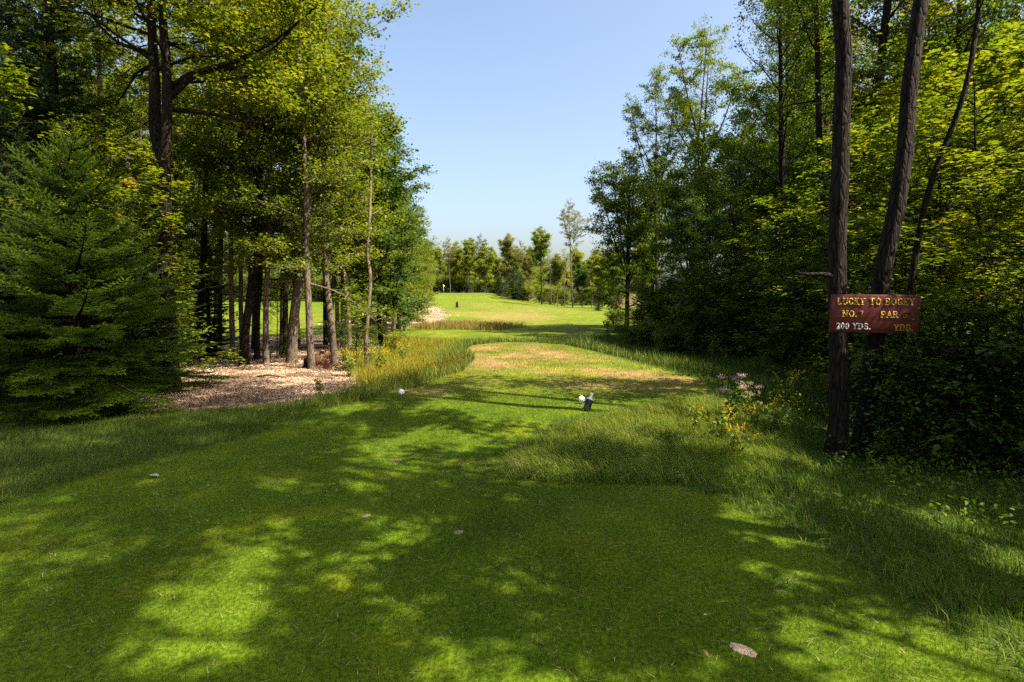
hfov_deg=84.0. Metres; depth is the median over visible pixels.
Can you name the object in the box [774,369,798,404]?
goldenrod
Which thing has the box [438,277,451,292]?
shrub
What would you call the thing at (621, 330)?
shrub
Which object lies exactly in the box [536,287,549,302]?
shrub
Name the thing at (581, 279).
leafy tree
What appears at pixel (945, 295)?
shrub
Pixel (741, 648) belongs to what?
divot
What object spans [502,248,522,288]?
leafy tree
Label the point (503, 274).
leafy tree
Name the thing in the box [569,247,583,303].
forest tree
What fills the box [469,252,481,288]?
leafy tree
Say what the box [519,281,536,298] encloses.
shrub
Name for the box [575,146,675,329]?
leafy tree
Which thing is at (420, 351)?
meadow grass
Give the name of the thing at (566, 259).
forest tree
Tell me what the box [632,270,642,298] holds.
leafy tree
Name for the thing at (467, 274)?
leafy tree
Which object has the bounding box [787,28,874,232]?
forest tree
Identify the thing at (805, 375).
goldenrod
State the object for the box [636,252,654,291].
leafy tree
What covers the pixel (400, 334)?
sapling
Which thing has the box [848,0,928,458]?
tree trunk
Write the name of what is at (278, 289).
shrub
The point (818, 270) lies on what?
shrub
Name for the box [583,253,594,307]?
forest tree
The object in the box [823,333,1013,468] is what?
shrub
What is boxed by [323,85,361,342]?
forest tree
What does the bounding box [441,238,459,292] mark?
forest tree
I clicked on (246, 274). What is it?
shrub
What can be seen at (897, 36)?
forest tree
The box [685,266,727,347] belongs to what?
shrub
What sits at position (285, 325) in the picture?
tree
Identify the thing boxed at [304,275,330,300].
shrub
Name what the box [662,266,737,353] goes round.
shrub
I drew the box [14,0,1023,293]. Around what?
sky
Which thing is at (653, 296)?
shrub
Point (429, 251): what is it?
tree
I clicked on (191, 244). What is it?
leafy tree
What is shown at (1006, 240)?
sapling
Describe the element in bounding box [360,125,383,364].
dead tree
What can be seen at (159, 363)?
shrub
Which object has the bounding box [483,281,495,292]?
shrub
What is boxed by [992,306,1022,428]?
shrub
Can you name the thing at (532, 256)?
forest tree
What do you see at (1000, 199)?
sapling
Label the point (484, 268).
leafy tree
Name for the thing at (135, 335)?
spruce
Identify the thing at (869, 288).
shrub
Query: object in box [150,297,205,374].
shrub
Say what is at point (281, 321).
tree
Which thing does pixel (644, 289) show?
shrub
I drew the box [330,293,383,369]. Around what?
sapling
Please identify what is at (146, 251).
spruce
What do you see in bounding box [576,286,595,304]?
shrub
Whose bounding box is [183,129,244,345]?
forest tree
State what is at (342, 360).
aster
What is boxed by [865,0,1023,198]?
forest tree
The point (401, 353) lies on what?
goldenrod
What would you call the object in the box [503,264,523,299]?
spruce
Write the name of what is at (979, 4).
tree
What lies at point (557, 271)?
forest tree
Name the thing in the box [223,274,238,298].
shrub
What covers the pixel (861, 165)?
leafy tree
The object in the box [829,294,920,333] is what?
hole sign
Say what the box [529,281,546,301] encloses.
shrub
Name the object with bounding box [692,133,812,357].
leafy tree
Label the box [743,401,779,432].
goldenrod
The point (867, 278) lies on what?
shrub
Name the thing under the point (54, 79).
spruce
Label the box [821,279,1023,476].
shrub
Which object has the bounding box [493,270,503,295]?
spruce
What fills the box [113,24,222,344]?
forest tree
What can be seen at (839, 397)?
tree trunk
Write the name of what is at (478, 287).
shrub
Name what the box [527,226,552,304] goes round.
forest tree
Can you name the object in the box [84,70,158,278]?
leafy tree
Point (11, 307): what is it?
spruce
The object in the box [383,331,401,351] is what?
goldenrod
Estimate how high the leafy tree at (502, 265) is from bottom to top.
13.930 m
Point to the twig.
(781, 583)
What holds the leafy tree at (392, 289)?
on the ground at (546, 319)
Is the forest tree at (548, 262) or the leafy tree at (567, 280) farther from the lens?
the leafy tree at (567, 280)
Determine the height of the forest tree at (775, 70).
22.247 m
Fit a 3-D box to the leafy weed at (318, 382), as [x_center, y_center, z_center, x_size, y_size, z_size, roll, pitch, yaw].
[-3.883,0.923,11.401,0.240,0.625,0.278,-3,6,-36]
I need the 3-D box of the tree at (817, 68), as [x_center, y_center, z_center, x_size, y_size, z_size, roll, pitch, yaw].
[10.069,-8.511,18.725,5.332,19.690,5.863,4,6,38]
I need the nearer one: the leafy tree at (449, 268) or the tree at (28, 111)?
the tree at (28, 111)
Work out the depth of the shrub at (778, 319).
19.78 m
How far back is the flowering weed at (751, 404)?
7.88 m
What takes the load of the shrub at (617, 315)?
on the ground at (546, 319)
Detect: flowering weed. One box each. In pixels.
[717,373,747,421]
[736,382,762,414]
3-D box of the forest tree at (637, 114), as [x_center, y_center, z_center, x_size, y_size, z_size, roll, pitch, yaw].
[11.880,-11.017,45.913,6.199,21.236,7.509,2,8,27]
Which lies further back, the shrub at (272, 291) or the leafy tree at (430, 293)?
the shrub at (272, 291)
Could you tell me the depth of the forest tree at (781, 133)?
21.46 m
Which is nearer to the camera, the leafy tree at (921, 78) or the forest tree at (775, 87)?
the leafy tree at (921, 78)
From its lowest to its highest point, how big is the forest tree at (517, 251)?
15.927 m
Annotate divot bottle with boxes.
[581,393,593,410]
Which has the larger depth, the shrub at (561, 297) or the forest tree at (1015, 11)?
the shrub at (561, 297)
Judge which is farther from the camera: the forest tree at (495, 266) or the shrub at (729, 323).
the forest tree at (495, 266)
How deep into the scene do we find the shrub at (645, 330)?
28.93 m
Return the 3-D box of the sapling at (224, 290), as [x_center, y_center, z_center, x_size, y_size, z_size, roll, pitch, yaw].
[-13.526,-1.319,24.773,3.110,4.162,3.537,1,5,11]
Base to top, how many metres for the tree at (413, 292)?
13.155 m
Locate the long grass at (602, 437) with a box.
[483,387,819,486]
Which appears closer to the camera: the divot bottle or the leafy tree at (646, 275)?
the divot bottle
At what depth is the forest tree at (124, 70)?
21.37 m
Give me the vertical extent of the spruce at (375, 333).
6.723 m
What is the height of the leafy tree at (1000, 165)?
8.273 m
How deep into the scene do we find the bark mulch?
13.51 m
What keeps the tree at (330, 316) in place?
on the ground at (546, 319)
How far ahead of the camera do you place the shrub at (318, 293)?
112.27 m
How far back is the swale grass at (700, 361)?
14.27 m
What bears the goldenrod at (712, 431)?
on the ground at (546, 319)
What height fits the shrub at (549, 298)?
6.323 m
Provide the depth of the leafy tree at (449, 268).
189.08 m
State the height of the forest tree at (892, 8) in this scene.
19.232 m
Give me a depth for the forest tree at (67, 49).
22.04 m
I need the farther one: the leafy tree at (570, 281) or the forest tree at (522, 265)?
the leafy tree at (570, 281)
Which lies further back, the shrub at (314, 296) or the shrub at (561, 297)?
the shrub at (561, 297)
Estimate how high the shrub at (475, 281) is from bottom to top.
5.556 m
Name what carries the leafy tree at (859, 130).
on the ground at (546, 319)
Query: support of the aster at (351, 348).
on the ground at (546, 319)
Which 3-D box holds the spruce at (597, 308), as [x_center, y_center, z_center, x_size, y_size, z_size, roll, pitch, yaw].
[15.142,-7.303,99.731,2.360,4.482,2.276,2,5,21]
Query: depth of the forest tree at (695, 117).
39.96 m
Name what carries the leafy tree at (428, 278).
on the ground at (546, 319)
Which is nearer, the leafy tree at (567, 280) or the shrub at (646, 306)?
the shrub at (646, 306)
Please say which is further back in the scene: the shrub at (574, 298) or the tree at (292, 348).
the shrub at (574, 298)
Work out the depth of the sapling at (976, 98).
12.22 m
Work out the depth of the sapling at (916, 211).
13.69 m
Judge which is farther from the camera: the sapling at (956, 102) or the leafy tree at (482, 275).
the leafy tree at (482, 275)
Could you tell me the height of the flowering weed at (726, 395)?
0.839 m
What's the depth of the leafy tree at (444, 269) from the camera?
199.91 m
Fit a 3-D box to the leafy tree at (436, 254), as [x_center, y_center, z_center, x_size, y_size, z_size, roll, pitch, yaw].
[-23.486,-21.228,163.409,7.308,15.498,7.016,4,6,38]
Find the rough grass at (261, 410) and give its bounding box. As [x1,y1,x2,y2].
[0,385,419,503]
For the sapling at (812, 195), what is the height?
6.837 m
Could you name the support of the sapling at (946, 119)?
on the ground at (546, 319)
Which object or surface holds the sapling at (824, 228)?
on the ground at (546, 319)
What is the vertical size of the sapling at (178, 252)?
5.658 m
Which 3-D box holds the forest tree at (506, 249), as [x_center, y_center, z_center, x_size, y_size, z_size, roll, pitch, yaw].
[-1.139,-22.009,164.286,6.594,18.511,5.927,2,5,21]
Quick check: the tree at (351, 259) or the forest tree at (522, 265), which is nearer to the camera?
the tree at (351, 259)
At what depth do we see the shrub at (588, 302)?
141.30 m
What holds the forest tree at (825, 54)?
on the ground at (546, 319)
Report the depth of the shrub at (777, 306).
19.19 m
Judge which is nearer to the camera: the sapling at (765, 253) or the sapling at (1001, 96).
the sapling at (1001, 96)
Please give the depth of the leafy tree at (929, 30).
20.46 m
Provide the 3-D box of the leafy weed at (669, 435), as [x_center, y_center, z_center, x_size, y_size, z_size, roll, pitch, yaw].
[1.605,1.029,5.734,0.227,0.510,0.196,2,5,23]
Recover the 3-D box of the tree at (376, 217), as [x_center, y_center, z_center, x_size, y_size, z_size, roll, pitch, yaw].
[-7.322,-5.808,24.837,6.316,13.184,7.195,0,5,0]
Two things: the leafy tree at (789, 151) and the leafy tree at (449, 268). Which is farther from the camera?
the leafy tree at (449, 268)
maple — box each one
[0,0,358,388]
[186,0,405,369]
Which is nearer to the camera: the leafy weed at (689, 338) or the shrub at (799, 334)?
the shrub at (799, 334)
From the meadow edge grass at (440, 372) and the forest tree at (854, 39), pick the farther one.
the forest tree at (854, 39)
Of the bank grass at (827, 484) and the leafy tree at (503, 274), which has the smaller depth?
the bank grass at (827, 484)
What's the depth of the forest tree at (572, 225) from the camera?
110.38 m
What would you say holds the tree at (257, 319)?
on the ground at (546, 319)
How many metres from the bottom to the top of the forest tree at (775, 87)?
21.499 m
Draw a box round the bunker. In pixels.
[305,303,454,332]
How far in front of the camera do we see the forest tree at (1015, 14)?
17.88 m
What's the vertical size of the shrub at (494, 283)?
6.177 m
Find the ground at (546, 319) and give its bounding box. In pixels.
[0,293,1023,681]
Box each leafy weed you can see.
[313,376,323,394]
[602,318,610,336]
[660,419,678,453]
[682,324,695,356]
[687,398,705,432]
[708,333,721,358]
[764,397,789,437]
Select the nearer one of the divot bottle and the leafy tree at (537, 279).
the divot bottle
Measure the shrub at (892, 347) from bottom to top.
2.659 m
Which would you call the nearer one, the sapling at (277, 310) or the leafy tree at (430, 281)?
the sapling at (277, 310)
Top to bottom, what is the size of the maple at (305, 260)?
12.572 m
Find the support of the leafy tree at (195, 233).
on the ground at (546, 319)
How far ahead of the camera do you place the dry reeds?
50.12 m
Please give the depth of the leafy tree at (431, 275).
85.79 m
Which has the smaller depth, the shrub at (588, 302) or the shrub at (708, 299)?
the shrub at (708, 299)
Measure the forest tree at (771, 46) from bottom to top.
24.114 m
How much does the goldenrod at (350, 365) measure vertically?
0.984 m
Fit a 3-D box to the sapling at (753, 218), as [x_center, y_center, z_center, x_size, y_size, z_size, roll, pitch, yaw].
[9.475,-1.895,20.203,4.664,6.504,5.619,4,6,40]
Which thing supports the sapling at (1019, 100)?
on the ground at (546, 319)
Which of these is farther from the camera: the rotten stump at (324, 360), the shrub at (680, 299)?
the shrub at (680, 299)
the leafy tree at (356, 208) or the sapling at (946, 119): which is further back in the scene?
the leafy tree at (356, 208)
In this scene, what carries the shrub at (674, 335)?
on the ground at (546, 319)
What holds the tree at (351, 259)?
on the ground at (546, 319)
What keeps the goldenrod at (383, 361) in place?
on the ground at (546, 319)
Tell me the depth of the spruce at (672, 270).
35.80 m
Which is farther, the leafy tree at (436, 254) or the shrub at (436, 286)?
the shrub at (436, 286)
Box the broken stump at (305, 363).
[303,356,316,367]
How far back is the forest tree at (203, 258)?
20.09 m
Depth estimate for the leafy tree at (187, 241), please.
118.03 m
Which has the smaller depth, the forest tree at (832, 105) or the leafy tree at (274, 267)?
the forest tree at (832, 105)
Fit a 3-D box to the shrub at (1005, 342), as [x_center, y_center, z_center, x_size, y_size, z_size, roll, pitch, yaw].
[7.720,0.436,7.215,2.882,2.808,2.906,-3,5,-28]
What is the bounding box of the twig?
[768,577,797,589]
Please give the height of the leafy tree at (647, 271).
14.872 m
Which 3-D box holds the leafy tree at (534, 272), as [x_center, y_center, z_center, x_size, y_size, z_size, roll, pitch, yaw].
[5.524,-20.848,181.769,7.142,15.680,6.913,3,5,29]
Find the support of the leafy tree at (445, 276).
on the ground at (546, 319)
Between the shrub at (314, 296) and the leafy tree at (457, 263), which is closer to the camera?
the shrub at (314, 296)
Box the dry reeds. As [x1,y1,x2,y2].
[409,318,526,329]
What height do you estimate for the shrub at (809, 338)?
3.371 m
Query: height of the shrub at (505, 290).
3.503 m
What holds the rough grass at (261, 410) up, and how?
on the ground at (546, 319)
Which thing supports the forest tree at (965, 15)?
on the ground at (546, 319)
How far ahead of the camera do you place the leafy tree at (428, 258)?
55.75 m
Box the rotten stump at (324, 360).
[315,348,335,369]
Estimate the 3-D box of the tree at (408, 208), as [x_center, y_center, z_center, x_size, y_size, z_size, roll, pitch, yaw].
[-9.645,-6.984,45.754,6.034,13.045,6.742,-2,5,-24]
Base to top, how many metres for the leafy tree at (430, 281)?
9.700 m
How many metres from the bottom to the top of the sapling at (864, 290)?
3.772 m
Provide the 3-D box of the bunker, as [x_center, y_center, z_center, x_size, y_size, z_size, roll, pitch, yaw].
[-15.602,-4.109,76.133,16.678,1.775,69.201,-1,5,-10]
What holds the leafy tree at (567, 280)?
on the ground at (546, 319)
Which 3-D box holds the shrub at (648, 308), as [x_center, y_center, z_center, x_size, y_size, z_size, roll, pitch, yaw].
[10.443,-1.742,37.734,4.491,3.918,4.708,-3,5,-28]
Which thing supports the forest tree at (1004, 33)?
on the ground at (546, 319)
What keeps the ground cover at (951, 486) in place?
on the ground at (546, 319)
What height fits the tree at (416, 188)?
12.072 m
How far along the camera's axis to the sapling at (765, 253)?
17.29 m
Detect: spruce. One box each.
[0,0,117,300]
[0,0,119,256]
[0,0,181,278]
[0,108,183,399]
[0,114,241,431]
[0,142,164,400]
[35,235,219,398]
[122,144,213,358]
[177,228,239,356]
[339,239,396,339]
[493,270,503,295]
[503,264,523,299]
[510,271,529,300]
[593,290,603,310]
[625,275,648,334]
[652,265,679,329]
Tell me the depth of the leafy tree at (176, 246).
44.58 m
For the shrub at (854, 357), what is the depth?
9.77 m
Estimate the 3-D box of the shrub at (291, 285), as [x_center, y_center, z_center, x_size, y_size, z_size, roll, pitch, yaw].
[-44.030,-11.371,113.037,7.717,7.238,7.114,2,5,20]
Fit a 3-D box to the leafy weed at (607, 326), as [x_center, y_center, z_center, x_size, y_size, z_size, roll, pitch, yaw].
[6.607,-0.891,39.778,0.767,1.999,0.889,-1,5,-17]
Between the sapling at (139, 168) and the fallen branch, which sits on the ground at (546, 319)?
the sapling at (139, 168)
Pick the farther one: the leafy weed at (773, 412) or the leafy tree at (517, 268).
the leafy tree at (517, 268)
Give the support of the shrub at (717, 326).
on the ground at (546, 319)
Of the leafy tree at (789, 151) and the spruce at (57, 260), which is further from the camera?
the leafy tree at (789, 151)
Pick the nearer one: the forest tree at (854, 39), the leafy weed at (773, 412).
the leafy weed at (773, 412)
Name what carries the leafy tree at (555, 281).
on the ground at (546, 319)
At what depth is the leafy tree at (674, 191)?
36.11 m
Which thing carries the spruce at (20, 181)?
on the ground at (546, 319)
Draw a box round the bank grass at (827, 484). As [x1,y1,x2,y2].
[551,357,1023,675]
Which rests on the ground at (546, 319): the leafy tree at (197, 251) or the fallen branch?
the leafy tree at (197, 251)
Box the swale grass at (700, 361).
[517,333,1011,423]
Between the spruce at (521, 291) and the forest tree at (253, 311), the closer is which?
the forest tree at (253, 311)
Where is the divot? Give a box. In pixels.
[730,642,756,657]
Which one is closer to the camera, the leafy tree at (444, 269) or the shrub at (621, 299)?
the shrub at (621, 299)
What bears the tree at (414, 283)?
on the ground at (546, 319)
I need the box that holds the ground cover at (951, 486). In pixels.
[712,366,1023,552]
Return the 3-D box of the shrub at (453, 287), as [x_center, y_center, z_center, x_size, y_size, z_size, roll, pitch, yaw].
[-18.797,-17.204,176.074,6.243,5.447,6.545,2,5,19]
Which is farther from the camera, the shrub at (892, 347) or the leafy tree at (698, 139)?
the leafy tree at (698, 139)
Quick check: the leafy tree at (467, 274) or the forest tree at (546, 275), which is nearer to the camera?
the leafy tree at (467, 274)
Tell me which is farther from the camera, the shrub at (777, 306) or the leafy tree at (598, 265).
the leafy tree at (598, 265)
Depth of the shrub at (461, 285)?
175.90 m
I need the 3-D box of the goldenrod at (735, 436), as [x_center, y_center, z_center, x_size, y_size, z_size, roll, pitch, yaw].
[2.367,1.067,5.906,0.242,0.522,0.377,0,5,5]
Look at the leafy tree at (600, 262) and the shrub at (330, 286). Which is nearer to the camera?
the shrub at (330, 286)
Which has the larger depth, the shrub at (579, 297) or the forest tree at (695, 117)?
the shrub at (579, 297)
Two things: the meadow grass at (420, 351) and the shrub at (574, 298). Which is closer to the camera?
the meadow grass at (420, 351)
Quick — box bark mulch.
[125,346,364,412]
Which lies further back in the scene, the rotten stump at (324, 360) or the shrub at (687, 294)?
the shrub at (687, 294)
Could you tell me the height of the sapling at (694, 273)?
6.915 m
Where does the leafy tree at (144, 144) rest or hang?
on the ground at (546, 319)
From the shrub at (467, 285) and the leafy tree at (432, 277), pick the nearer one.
the leafy tree at (432, 277)
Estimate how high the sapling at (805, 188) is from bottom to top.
8.173 m
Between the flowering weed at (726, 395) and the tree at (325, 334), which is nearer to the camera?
the flowering weed at (726, 395)
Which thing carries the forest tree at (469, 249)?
on the ground at (546, 319)
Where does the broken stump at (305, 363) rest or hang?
on the ground at (546, 319)
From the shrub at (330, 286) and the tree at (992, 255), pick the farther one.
the shrub at (330, 286)
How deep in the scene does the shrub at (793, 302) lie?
16.24 m
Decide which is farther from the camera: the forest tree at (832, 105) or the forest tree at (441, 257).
the forest tree at (441, 257)
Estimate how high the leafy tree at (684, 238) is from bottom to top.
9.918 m
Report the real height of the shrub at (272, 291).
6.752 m
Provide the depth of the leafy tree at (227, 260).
124.10 m
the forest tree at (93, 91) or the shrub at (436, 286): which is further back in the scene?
the shrub at (436, 286)
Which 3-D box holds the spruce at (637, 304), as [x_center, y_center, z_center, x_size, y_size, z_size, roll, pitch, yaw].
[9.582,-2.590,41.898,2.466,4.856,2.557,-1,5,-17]
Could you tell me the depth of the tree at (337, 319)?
26.73 m
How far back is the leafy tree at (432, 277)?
99.34 m
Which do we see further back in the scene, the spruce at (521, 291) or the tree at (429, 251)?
the spruce at (521, 291)
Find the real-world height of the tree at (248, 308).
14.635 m
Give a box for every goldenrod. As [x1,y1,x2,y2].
[338,348,362,376]
[369,344,389,370]
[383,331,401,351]
[397,341,410,357]
[698,400,737,444]
[726,422,757,452]
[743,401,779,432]
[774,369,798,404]
[784,367,814,388]
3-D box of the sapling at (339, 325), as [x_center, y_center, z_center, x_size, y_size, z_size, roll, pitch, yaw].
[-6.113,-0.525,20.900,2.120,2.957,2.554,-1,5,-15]
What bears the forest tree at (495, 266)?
on the ground at (546, 319)
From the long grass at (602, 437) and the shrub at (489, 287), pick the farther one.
the shrub at (489, 287)
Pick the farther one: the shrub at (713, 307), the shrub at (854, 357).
the shrub at (713, 307)
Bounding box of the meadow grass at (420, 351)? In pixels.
[333,333,477,392]
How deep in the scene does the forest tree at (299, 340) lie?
29.01 m
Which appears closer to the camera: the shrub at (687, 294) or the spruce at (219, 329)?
the spruce at (219, 329)
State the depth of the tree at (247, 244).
16.87 m
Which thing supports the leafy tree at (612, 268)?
on the ground at (546, 319)
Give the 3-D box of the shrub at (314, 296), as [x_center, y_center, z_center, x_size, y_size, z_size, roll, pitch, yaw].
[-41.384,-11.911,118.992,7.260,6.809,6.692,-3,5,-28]
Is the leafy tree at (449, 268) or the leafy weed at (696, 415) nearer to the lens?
the leafy weed at (696, 415)
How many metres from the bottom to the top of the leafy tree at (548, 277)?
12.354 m
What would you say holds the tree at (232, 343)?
on the ground at (546, 319)
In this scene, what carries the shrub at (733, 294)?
on the ground at (546, 319)
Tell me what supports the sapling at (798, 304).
on the ground at (546, 319)
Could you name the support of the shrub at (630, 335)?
on the ground at (546, 319)
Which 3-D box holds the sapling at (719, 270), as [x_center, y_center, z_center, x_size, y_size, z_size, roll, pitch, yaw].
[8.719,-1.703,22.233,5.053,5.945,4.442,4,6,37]
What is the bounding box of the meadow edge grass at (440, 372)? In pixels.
[277,335,527,409]
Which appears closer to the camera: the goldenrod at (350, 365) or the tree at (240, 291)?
the goldenrod at (350, 365)
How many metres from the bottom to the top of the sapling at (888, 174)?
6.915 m
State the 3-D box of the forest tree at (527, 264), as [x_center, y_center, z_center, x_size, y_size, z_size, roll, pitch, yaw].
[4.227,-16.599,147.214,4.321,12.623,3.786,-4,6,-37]
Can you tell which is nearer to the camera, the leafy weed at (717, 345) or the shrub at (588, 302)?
the leafy weed at (717, 345)
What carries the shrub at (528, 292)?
on the ground at (546, 319)
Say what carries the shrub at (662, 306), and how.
on the ground at (546, 319)
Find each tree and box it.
[0,0,149,216]
[1,0,135,165]
[23,0,184,228]
[33,0,209,291]
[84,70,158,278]
[105,100,238,325]
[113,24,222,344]
[140,0,364,365]
[141,0,250,358]
[142,128,213,307]
[149,2,303,352]
[151,134,270,337]
[157,0,303,359]
[158,169,247,325]
[171,0,375,363]
[172,2,351,359]
[175,238,195,267]
[183,0,419,363]
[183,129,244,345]
[202,57,282,348]
[207,55,342,354]
[218,0,393,362]
[223,234,238,279]
[242,14,365,354]
[249,128,302,345]
[263,259,280,272]
[274,103,395,348]
[290,56,407,350]
[291,91,392,344]
[292,0,388,347]
[310,127,433,339]
[322,174,400,332]
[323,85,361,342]
[331,110,437,345]
[347,166,433,333]
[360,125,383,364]
[374,178,426,331]
[375,186,436,329]
[386,196,434,329]
[405,197,440,324]
[405,224,432,324]
[405,237,435,321]
[412,249,439,309]
[423,256,438,310]
[425,252,439,296]
[428,242,441,291]
[434,246,447,292]
[436,263,446,285]
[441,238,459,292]
[442,258,447,286]
[445,241,466,283]
[445,254,459,291]
[458,240,475,282]
[462,237,477,292]
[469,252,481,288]
[472,235,488,288]
[474,259,491,292]
[476,242,495,292]
[490,251,499,278]
[494,257,506,282]
[497,233,516,286]
[499,256,511,287]
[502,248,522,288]
[511,241,527,291]
[517,248,524,280]
[521,252,534,298]
[522,256,538,290]
[525,246,537,299]
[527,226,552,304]
[532,266,545,292]
[539,264,548,291]
[541,248,559,304]
[545,268,552,286]
[550,253,565,305]
[550,269,565,300]
[554,248,572,306]
[557,198,591,307]
[561,266,570,294]
[568,269,574,290]
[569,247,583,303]
[572,262,591,306]
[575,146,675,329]
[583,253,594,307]
[585,249,609,298]
[588,249,606,286]
[601,165,689,315]
[602,244,624,302]
[621,62,696,289]
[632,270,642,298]
[636,136,744,327]
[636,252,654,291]
[644,13,754,161]
[663,167,745,348]
[670,104,816,282]
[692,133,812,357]
[706,0,833,360]
[718,100,831,294]
[719,1,872,208]
[723,0,854,251]
[724,0,909,263]
[743,26,829,232]
[747,0,890,257]
[766,12,865,251]
[767,0,1021,248]
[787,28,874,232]
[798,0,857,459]
[811,0,1021,252]
[813,0,1013,207]
[830,0,1023,442]
[847,47,899,230]
[847,87,997,297]
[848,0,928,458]
[850,12,991,251]
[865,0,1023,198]
[870,10,964,95]
[911,0,1023,202]
[936,0,1023,135]
[936,47,1023,297]
[950,3,989,48]
[982,5,1023,290]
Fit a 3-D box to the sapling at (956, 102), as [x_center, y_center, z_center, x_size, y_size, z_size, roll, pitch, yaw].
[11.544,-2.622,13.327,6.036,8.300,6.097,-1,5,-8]
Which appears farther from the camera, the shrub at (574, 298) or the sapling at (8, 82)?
the shrub at (574, 298)
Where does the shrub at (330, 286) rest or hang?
on the ground at (546, 319)
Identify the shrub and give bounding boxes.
[12,261,216,378]
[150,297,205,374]
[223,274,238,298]
[236,270,276,299]
[262,269,290,300]
[271,277,292,298]
[276,270,304,298]
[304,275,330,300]
[310,274,321,298]
[312,277,331,299]
[317,276,347,301]
[432,277,442,291]
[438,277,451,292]
[441,278,459,292]
[455,279,466,292]
[462,279,474,292]
[470,279,481,292]
[474,283,482,292]
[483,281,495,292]
[487,278,502,293]
[502,285,509,295]
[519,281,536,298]
[519,284,536,300]
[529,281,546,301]
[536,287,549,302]
[538,283,560,304]
[551,287,571,305]
[569,292,578,303]
[570,288,590,304]
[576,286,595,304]
[585,289,596,304]
[602,307,630,332]
[611,292,624,304]
[613,322,629,336]
[622,325,648,343]
[623,304,651,335]
[629,275,685,328]
[629,314,670,348]
[633,288,664,335]
[636,284,659,324]
[638,275,694,328]
[646,288,691,343]
[653,322,695,352]
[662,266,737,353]
[671,275,703,338]
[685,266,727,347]
[688,264,775,356]
[690,267,769,349]
[699,259,783,359]
[700,306,736,350]
[706,247,796,353]
[746,253,824,366]
[747,241,822,364]
[752,232,937,368]
[756,243,904,367]
[776,220,994,363]
[783,277,828,369]
[795,250,998,363]
[806,260,993,351]
[808,286,1014,431]
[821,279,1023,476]
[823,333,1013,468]
[849,330,950,417]
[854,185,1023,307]
[897,269,1023,397]
[960,297,1023,431]
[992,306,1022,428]
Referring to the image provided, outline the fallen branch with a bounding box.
[256,374,286,377]
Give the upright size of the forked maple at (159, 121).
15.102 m
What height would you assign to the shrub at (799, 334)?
4.806 m
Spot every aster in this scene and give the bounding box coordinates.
[335,349,353,368]
[346,338,371,356]
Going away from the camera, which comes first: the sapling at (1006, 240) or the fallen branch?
the sapling at (1006, 240)
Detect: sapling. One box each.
[0,42,193,387]
[6,117,244,385]
[86,186,217,368]
[179,264,238,342]
[243,270,305,357]
[318,286,374,356]
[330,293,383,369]
[373,297,411,341]
[661,221,757,354]
[668,222,795,360]
[698,197,827,365]
[720,196,847,371]
[733,245,828,382]
[745,139,937,364]
[748,119,1012,371]
[757,206,937,393]
[775,92,1023,411]
[798,24,1023,432]
[799,71,1023,404]
[805,100,1021,368]
[811,220,977,437]
[819,28,1023,366]
[850,60,1023,296]
[852,21,1023,445]
[883,164,1023,457]
[887,154,1023,474]
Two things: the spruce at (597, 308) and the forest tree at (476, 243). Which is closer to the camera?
the spruce at (597, 308)
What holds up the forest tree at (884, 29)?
on the ground at (546, 319)

